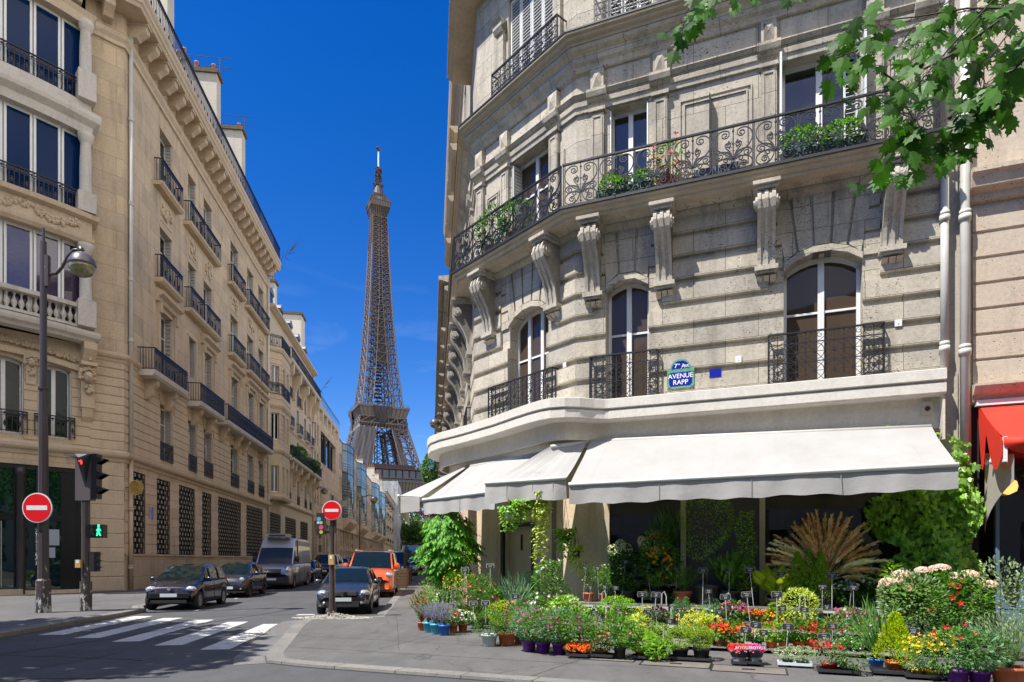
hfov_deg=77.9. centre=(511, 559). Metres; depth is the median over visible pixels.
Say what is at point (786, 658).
potted plant
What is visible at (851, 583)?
price tag
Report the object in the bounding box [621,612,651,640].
potted plant
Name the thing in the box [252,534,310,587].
parked van
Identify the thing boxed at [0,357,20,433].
window
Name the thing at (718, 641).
potted plant
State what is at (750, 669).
service cover
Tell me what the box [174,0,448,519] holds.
sky
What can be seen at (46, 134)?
window
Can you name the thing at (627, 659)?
service cover
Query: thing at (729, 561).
potted plant
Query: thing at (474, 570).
potted plant
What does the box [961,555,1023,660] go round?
potted plant
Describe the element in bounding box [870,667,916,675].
plant tray
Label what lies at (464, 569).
price tag
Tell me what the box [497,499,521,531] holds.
hanging pot
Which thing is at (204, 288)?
window
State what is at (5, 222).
window
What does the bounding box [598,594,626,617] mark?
potted plant
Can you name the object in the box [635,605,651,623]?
potted plant
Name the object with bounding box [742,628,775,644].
potted plant
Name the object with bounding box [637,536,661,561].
orchid
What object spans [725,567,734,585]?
price tag
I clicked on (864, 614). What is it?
potted plant
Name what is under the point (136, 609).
kerb
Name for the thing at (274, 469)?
window
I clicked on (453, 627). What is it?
potted plant
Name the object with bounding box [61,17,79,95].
window
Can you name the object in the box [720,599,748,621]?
potted plant
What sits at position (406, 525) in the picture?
tree
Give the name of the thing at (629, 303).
window
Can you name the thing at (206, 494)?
window
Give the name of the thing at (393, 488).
scaffolded building
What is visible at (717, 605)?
potted plant
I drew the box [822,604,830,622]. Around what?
price tag
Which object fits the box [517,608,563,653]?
potted plant
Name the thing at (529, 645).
potted plant
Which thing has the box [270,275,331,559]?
apartment building
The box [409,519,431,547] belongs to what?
tree
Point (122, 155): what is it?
corner building
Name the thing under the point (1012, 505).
shop window
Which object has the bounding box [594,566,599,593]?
price tag
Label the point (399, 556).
parked van
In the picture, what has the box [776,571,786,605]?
price tag
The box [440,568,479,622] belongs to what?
potted tree
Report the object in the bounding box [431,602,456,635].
potted plant
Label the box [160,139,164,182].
window
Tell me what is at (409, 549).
parked van
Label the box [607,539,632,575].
hydrangea
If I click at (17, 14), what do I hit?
window
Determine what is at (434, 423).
wall lamp
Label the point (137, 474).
window
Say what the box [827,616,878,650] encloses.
potted plant
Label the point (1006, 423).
awning
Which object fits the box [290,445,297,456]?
balcony plant
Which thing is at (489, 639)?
potted plant
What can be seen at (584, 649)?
potted plant
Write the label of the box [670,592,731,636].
display bench
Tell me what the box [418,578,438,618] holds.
potted plant
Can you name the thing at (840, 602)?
potted plant
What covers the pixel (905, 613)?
potted plant
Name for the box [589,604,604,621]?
potted plant
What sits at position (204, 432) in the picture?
window
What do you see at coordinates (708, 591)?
price tag
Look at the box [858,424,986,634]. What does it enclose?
ivy
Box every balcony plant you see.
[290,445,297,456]
[290,446,308,462]
[308,457,320,472]
[420,453,438,483]
[473,201,508,251]
[497,197,533,239]
[596,172,629,198]
[625,167,657,191]
[650,131,688,185]
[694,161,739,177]
[779,123,830,157]
[819,115,868,150]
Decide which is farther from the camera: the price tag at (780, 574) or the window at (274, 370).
the window at (274, 370)
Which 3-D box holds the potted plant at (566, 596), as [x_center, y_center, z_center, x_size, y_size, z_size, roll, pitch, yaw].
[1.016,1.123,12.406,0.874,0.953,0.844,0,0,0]
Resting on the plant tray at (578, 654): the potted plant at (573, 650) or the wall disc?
the potted plant at (573, 650)
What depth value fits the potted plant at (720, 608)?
12.11 m
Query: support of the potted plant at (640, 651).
on the plant tray at (634, 656)
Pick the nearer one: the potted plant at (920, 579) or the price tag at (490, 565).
the potted plant at (920, 579)
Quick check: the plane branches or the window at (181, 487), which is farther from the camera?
the window at (181, 487)
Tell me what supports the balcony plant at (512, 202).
on the corner building at (793, 292)
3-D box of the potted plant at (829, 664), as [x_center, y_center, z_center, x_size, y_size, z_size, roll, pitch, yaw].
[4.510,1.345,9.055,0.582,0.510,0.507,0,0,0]
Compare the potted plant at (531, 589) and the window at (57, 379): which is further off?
the window at (57, 379)
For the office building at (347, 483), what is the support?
on the ground
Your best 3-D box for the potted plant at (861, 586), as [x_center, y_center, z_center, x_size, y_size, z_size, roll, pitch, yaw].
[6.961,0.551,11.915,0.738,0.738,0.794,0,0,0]
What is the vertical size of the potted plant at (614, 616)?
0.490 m
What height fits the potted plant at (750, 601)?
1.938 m
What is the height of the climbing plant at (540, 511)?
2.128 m
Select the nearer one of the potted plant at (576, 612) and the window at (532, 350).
the potted plant at (576, 612)
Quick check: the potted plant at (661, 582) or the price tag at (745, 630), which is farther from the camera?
the potted plant at (661, 582)
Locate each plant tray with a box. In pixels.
[566,652,591,657]
[590,652,614,657]
[630,653,656,659]
[651,654,710,661]
[731,659,747,665]
[746,659,761,665]
[777,659,812,667]
[816,665,860,674]
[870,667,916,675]
[901,670,947,679]
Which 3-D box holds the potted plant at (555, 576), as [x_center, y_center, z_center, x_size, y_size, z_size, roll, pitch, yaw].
[0.803,0.781,13.289,1.038,1.638,1.077,0,0,0]
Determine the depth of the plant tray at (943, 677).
8.42 m
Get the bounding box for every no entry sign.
[22,493,52,522]
[322,501,341,519]
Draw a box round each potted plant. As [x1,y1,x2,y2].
[408,590,436,630]
[416,601,438,632]
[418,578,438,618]
[422,602,450,633]
[431,571,462,614]
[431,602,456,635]
[445,607,461,632]
[449,609,475,631]
[450,520,482,623]
[452,573,499,628]
[473,607,503,646]
[476,583,506,624]
[487,600,514,632]
[489,610,521,645]
[491,570,544,630]
[501,600,538,643]
[508,604,550,651]
[513,567,553,626]
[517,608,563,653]
[526,559,571,634]
[535,607,584,654]
[545,594,586,636]
[551,606,596,651]
[562,639,581,653]
[569,618,590,637]
[573,561,601,601]
[575,640,594,654]
[576,605,589,617]
[582,610,600,636]
[585,625,617,654]
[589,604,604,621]
[593,563,618,601]
[595,613,643,658]
[596,563,623,602]
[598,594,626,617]
[600,614,633,639]
[604,549,651,602]
[611,598,636,622]
[619,628,664,655]
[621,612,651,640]
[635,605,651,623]
[637,528,685,603]
[638,609,661,640]
[642,638,675,660]
[644,622,671,659]
[645,604,669,624]
[662,564,705,603]
[662,611,675,624]
[666,623,694,660]
[667,589,674,603]
[668,597,684,624]
[676,609,712,643]
[678,596,692,623]
[682,625,714,661]
[689,603,705,625]
[693,613,721,643]
[700,598,724,617]
[701,549,756,604]
[701,617,743,645]
[709,603,739,620]
[716,618,753,644]
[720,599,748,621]
[727,643,751,664]
[731,510,758,605]
[736,606,754,623]
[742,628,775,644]
[745,643,766,664]
[746,607,769,624]
[751,566,802,605]
[753,620,786,647]
[762,602,782,628]
[768,625,798,648]
[773,646,803,665]
[774,606,791,623]
[777,587,819,629]
[780,616,818,648]
[782,551,810,606]
[784,645,818,666]
[793,617,828,649]
[794,548,821,606]
[806,551,834,607]
[806,637,847,672]
[815,613,856,649]
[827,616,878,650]
[828,635,870,674]
[829,580,858,607]
[832,606,868,631]
[840,577,878,607]
[843,594,925,668]
[845,619,882,650]
[850,607,878,630]
[858,570,894,608]
[867,610,918,670]
[875,567,952,655]
[876,561,908,621]
[888,610,916,624]
[896,635,938,677]
[902,630,959,679]
[921,624,994,681]
[926,568,1000,658]
[944,624,1017,681]
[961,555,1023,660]
[966,610,1023,681]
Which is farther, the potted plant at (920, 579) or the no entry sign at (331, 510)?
the no entry sign at (331, 510)
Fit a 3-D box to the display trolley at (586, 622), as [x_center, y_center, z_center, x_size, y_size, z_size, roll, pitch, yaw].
[1.351,1.277,12.758,1.050,0.654,1.500,0,0,21]
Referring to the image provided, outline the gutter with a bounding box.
[233,617,318,664]
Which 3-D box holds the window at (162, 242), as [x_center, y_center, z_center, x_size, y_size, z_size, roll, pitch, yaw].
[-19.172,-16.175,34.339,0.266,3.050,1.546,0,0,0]
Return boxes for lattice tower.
[346,146,432,519]
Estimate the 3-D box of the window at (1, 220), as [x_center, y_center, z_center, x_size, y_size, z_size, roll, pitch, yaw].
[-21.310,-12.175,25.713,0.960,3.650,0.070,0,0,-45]
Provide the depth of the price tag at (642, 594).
12.55 m
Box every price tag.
[461,567,468,571]
[469,601,477,618]
[481,600,489,621]
[486,563,493,586]
[511,593,519,608]
[587,585,593,610]
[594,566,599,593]
[601,585,607,607]
[612,586,618,601]
[615,606,621,610]
[622,559,627,593]
[637,592,646,607]
[644,608,650,616]
[651,592,660,620]
[652,611,661,633]
[666,619,672,629]
[675,607,682,623]
[698,568,707,602]
[704,589,711,613]
[715,609,722,616]
[720,594,730,619]
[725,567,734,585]
[740,627,751,638]
[741,591,751,619]
[743,620,750,636]
[744,567,754,605]
[750,621,761,638]
[759,630,767,640]
[771,591,781,609]
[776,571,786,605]
[778,606,786,618]
[782,623,793,645]
[800,607,807,618]
[817,633,830,647]
[818,585,825,596]
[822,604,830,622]
[826,572,837,577]
[828,623,836,634]
[848,581,855,598]
[849,585,857,606]
[855,609,864,637]
[907,627,919,647]
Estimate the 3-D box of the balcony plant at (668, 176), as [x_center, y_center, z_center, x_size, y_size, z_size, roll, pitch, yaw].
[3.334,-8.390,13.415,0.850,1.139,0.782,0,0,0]
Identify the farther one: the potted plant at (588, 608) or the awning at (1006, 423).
the potted plant at (588, 608)
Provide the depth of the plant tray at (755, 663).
9.51 m
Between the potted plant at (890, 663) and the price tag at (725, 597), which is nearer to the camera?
the potted plant at (890, 663)
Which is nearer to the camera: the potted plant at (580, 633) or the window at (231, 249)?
the potted plant at (580, 633)
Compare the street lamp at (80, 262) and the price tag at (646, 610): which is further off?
the street lamp at (80, 262)
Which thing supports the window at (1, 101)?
in the corner building at (122, 155)
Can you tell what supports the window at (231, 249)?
in the corner building at (122, 155)
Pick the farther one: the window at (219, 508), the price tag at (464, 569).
the window at (219, 508)
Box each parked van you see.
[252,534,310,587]
[343,550,399,595]
[394,552,410,568]
[404,545,422,570]
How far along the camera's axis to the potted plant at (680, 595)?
13.14 m
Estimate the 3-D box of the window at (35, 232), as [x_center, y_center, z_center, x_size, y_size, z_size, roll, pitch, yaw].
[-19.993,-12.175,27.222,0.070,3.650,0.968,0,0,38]
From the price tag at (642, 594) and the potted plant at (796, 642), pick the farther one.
the price tag at (642, 594)
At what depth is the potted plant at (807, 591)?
11.65 m
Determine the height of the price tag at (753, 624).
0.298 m
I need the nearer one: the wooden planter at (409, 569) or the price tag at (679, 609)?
the price tag at (679, 609)
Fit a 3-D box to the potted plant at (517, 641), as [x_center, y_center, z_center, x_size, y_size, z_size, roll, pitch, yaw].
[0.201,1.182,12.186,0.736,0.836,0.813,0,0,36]
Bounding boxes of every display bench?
[552,590,613,627]
[610,591,669,634]
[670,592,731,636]
[735,595,805,635]
[807,598,886,644]
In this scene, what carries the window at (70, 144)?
in the corner building at (122, 155)
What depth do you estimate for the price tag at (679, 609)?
12.05 m
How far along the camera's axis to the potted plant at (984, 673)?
8.01 m
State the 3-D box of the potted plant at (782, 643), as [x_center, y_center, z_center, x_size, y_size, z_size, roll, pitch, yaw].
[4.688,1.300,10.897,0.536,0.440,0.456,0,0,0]
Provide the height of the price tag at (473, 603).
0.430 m
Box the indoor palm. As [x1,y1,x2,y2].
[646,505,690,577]
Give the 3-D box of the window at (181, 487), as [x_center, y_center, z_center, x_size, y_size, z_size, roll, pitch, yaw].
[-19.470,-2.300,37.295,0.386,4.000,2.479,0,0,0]
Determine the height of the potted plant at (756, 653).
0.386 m
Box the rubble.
[292,611,372,618]
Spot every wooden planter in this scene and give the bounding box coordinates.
[398,569,406,587]
[402,568,410,582]
[407,570,408,585]
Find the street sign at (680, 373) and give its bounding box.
[667,359,693,388]
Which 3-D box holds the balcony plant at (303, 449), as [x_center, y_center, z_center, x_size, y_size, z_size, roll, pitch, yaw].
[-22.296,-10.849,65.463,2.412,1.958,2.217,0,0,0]
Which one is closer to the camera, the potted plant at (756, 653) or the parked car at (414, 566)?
the potted plant at (756, 653)
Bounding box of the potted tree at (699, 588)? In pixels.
[677,498,735,604]
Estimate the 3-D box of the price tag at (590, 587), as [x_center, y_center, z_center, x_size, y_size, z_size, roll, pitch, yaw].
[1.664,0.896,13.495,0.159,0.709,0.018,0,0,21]
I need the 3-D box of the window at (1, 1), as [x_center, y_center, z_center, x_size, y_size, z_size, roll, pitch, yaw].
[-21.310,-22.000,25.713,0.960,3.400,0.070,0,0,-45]
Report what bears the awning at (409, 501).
attached to the corner building at (793, 292)
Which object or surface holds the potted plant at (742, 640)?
on the display trolley at (711, 646)
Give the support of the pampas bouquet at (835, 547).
on the display bench at (831, 609)
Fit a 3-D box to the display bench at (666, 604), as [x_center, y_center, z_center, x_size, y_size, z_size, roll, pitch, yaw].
[2.757,1.121,13.556,1.200,0.959,0.702,0,0,21]
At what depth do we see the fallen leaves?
13.17 m
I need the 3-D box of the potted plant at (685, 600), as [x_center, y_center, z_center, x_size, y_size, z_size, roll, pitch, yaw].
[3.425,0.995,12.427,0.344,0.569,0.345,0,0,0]
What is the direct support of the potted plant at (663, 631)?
in the plant tray at (687, 658)
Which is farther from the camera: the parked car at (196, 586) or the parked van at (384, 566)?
the parked van at (384, 566)
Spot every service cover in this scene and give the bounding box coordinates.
[569,656,636,662]
[638,659,712,668]
[710,664,788,675]
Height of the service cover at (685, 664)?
0.012 m
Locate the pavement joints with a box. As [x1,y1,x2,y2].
[281,618,863,675]
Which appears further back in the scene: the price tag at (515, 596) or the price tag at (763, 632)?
the price tag at (515, 596)
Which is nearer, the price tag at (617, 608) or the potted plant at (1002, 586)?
the potted plant at (1002, 586)
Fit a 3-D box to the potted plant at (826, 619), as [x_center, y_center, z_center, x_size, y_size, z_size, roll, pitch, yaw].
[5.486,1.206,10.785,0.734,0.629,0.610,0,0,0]
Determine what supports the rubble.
on the pavement at (382, 632)
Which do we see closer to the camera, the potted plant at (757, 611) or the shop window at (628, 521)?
the potted plant at (757, 611)
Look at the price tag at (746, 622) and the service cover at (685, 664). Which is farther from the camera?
the price tag at (746, 622)
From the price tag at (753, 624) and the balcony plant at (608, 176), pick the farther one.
the balcony plant at (608, 176)
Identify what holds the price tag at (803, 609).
attached to the display trolley at (790, 644)
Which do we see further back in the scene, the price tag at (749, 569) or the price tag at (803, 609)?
the price tag at (749, 569)
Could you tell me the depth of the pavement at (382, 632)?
10.49 m
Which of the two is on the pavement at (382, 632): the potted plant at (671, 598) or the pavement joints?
the pavement joints
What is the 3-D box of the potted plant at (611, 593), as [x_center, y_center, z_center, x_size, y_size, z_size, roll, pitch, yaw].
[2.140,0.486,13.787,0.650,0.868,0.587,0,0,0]
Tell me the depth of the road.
11.80 m
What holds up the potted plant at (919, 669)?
on the plant tray at (943, 677)
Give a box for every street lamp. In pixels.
[35,227,96,612]
[359,494,377,549]
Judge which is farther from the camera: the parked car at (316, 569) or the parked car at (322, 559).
the parked car at (322, 559)
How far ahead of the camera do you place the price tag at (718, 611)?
11.74 m
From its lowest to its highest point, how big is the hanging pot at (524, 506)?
0.909 m
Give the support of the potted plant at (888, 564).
on the display trolley at (860, 650)
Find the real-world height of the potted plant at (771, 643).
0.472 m
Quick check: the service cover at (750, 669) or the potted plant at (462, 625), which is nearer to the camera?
the service cover at (750, 669)
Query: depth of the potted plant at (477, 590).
14.62 m
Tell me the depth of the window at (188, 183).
38.59 m
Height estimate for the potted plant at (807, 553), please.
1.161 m
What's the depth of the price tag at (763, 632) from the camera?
10.72 m
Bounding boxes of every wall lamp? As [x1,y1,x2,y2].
[316,486,327,493]
[430,413,442,428]
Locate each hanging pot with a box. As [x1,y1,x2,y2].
[415,497,442,523]
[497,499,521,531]
[508,499,533,523]
[552,500,577,562]
[566,526,583,572]
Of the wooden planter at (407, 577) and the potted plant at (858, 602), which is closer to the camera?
the potted plant at (858, 602)
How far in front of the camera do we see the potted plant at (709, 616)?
11.46 m
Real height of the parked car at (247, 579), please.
1.508 m
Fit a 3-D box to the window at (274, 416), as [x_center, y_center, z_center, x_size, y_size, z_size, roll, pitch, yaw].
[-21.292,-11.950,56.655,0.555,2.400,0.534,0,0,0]
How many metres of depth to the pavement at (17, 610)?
20.83 m
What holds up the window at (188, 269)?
in the corner building at (122, 155)
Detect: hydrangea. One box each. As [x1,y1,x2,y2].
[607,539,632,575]
[877,564,998,654]
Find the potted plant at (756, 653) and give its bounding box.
[745,643,766,664]
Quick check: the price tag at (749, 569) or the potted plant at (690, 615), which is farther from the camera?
the price tag at (749, 569)
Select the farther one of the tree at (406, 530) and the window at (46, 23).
the tree at (406, 530)
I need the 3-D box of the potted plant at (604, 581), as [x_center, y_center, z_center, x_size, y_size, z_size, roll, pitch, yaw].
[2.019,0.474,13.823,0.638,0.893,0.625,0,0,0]
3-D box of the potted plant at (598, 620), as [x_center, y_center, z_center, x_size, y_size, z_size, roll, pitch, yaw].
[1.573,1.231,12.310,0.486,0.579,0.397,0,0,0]
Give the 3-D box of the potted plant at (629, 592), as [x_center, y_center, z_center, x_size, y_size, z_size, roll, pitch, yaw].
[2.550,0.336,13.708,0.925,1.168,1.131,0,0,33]
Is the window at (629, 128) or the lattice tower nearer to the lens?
the window at (629, 128)
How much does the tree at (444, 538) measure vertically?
2.993 m
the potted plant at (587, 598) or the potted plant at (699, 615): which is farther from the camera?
the potted plant at (587, 598)
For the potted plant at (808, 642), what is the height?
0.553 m
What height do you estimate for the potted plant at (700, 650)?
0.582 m
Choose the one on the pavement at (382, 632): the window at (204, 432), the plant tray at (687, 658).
the plant tray at (687, 658)
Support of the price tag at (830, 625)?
in the potted plant at (826, 619)
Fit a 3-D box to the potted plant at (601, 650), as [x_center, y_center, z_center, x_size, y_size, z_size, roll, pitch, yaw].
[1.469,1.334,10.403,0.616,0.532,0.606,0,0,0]
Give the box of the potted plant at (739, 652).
[727,643,751,664]
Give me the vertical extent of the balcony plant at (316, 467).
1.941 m
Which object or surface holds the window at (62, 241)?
in the corner building at (122, 155)
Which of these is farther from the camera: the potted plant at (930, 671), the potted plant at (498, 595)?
the potted plant at (498, 595)
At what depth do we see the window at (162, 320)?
34.86 m
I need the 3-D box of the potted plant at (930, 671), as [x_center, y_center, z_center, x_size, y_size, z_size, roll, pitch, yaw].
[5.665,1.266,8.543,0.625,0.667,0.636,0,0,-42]
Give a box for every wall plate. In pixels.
[149,507,153,518]
[709,368,720,377]
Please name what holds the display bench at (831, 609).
on the pavement at (382, 632)
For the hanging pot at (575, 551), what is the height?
1.050 m
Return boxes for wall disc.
[126,480,143,494]
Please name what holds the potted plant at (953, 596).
on the pavement at (382, 632)
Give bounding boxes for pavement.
[0,588,146,629]
[284,567,1023,681]
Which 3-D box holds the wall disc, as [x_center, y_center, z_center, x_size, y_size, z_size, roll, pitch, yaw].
[-17.713,-3.400,29.688,0.891,0.714,0.128,0,0,9]
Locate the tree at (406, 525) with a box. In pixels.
[401,516,416,544]
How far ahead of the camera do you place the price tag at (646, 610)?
12.31 m
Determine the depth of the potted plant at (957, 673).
8.09 m
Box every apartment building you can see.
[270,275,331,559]
[354,455,394,551]
[401,520,427,554]
[435,275,528,527]
[937,0,1023,647]
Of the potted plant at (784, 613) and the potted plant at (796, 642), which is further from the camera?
the potted plant at (784, 613)
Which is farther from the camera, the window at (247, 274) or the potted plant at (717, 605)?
the window at (247, 274)
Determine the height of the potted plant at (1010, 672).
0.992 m
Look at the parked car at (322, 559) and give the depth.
47.50 m
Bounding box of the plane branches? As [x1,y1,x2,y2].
[656,0,1023,196]
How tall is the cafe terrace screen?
1.900 m
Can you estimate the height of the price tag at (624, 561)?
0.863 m
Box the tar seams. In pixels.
[0,608,314,678]
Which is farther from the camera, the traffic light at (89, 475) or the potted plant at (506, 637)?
the traffic light at (89, 475)
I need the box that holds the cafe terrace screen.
[403,552,429,583]
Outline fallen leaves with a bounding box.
[4,621,772,679]
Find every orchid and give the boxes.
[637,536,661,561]
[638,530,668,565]
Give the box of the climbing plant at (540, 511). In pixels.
[528,473,552,567]
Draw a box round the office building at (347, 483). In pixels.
[314,395,386,559]
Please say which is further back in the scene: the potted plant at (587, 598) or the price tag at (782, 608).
the potted plant at (587, 598)
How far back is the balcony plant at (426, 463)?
85.92 m
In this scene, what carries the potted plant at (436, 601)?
on the pavement at (382, 632)
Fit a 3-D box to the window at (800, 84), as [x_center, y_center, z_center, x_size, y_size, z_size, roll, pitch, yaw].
[6.318,-9.030,13.038,1.350,2.440,0.575,0,0,0]
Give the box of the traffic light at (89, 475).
[64,454,109,610]
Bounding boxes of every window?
[0,0,2,59]
[0,99,2,180]
[0,219,2,304]
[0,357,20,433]
[3,0,32,73]
[3,101,32,190]
[3,220,32,311]
[33,1,60,87]
[33,114,60,201]
[33,230,60,318]
[47,367,69,439]
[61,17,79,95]
[61,127,79,206]
[61,239,77,319]
[128,474,138,553]
[156,480,163,553]
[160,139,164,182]
[160,235,164,275]
[160,408,164,460]
[161,317,164,353]
[179,487,189,554]
[188,183,189,219]
[188,269,189,305]
[204,288,205,320]
[204,432,205,476]
[206,494,206,554]
[218,498,236,555]
[231,249,232,279]
[231,320,232,351]
[231,448,232,486]
[247,274,248,303]
[247,340,248,368]
[249,509,258,555]
[271,365,277,392]
[271,413,277,439]
[271,465,277,491]
[518,309,548,406]
[520,149,547,228]
[609,284,648,397]
[610,499,680,612]
[613,107,646,186]
[765,492,903,617]
[782,56,854,149]
[783,257,859,381]
[1000,434,1023,607]
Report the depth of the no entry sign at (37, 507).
18.17 m
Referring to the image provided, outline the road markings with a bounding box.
[40,598,313,649]
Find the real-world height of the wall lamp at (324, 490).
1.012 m
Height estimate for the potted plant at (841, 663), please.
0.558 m
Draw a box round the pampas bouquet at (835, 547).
[763,509,892,606]
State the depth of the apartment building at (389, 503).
205.02 m
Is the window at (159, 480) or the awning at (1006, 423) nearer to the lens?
the awning at (1006, 423)
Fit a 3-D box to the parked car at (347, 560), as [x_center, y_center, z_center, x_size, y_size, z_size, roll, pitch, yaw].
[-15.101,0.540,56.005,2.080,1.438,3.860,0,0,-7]
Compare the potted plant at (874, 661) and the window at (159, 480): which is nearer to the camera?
the potted plant at (874, 661)
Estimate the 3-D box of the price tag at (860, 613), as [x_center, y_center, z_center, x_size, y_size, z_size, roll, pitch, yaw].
[5.950,1.096,10.828,0.145,0.509,0.018,0,0,21]
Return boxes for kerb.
[0,604,167,637]
[265,574,605,681]
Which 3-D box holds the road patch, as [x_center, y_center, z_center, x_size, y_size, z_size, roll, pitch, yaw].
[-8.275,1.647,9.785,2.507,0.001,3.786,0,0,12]
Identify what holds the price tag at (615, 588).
on the display bench at (666, 604)
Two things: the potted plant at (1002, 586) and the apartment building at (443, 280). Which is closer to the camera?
the potted plant at (1002, 586)
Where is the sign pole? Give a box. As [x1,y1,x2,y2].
[316,495,336,615]
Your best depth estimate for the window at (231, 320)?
46.92 m
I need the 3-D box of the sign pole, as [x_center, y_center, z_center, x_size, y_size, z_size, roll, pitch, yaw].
[-5.140,-0.100,17.571,0.520,3.400,0.271,0,0,0]
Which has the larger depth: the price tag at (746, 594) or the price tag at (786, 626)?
the price tag at (746, 594)
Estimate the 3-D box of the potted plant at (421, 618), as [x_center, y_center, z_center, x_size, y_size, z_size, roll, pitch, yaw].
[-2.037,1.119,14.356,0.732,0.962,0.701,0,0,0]
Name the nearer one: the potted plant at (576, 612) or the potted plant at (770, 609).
the potted plant at (576, 612)
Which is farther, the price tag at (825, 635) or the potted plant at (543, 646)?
the potted plant at (543, 646)
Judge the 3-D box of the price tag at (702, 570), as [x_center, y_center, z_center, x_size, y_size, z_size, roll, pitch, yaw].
[3.853,0.528,12.761,0.197,0.744,0.022,0,0,21]
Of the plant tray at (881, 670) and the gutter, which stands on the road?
the gutter
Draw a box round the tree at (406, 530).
[400,512,426,545]
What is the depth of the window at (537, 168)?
15.97 m
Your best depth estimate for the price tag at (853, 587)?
11.49 m
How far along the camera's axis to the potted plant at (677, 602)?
12.44 m
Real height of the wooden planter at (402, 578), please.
1.012 m
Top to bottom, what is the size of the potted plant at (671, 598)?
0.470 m
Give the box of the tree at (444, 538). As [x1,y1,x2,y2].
[409,512,488,622]
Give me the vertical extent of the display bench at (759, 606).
0.959 m
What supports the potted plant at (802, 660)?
in the plant tray at (793, 663)
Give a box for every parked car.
[145,564,226,609]
[221,562,266,596]
[310,560,321,581]
[314,566,380,613]
[315,554,343,575]
[342,558,350,565]
[409,558,418,575]
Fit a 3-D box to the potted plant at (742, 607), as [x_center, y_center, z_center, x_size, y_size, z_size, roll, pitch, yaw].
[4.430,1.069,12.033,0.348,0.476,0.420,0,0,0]
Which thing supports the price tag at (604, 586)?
attached to the display trolley at (586, 622)
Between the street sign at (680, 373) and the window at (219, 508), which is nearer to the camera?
the street sign at (680, 373)
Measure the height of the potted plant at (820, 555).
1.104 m
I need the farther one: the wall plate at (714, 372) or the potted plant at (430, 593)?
the potted plant at (430, 593)
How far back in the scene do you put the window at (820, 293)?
12.98 m
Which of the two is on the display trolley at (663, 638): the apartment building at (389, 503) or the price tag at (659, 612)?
the price tag at (659, 612)
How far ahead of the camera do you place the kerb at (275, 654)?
9.40 m
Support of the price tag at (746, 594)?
on the display trolley at (790, 644)
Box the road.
[0,576,489,681]
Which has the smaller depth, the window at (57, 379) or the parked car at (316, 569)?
the window at (57, 379)
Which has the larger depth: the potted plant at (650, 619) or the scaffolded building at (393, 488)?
the scaffolded building at (393, 488)
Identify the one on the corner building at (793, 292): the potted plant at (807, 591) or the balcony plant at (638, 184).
the balcony plant at (638, 184)
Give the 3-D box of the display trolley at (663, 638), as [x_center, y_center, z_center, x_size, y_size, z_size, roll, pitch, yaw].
[2.401,1.277,12.354,1.100,0.654,1.500,0,0,21]
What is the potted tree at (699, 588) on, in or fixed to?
on the display bench at (693, 605)
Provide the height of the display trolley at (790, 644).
0.654 m
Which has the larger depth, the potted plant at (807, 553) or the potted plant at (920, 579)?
the potted plant at (807, 553)
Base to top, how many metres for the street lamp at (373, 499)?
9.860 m
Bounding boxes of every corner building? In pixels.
[0,0,299,595]
[427,0,949,641]
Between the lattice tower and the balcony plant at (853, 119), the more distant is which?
the lattice tower
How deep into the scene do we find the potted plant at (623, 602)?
12.81 m
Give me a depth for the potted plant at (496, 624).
13.38 m
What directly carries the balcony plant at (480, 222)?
on the corner building at (793, 292)
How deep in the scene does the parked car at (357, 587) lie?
19.46 m
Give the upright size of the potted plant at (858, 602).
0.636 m
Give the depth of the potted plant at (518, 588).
14.35 m
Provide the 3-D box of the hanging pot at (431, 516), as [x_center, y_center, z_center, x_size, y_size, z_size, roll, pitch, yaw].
[-2.145,-1.323,17.030,0.953,0.706,1.017,0,0,44]
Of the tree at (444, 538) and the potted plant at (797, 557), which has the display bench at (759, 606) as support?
the potted plant at (797, 557)
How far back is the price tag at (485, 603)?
13.60 m
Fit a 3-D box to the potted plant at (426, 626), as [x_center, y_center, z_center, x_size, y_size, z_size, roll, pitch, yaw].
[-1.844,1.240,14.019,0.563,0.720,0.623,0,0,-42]
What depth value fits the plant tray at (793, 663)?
9.41 m
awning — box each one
[397,465,468,525]
[422,452,539,514]
[484,441,588,503]
[568,424,958,503]
[974,397,1023,528]
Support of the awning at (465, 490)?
attached to the corner building at (793, 292)
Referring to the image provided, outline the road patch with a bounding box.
[0,648,123,675]
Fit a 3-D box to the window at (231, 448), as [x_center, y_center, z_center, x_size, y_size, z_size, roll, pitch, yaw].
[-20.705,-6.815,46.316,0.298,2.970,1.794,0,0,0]
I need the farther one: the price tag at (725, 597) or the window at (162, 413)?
the window at (162, 413)
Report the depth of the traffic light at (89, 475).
19.08 m
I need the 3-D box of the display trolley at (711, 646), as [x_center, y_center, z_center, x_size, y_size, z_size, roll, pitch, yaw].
[3.568,1.277,11.905,1.300,0.654,1.500,0,0,21]
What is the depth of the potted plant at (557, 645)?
10.66 m
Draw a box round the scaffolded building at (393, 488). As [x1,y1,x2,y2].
[382,481,401,551]
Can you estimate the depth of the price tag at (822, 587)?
11.85 m
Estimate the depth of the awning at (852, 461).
12.13 m
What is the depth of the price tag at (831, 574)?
11.87 m
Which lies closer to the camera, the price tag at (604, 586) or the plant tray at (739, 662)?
the plant tray at (739, 662)
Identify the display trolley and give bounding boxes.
[545,604,611,642]
[602,606,667,644]
[667,607,738,647]
[742,609,819,655]
[816,611,910,659]
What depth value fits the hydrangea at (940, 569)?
10.62 m

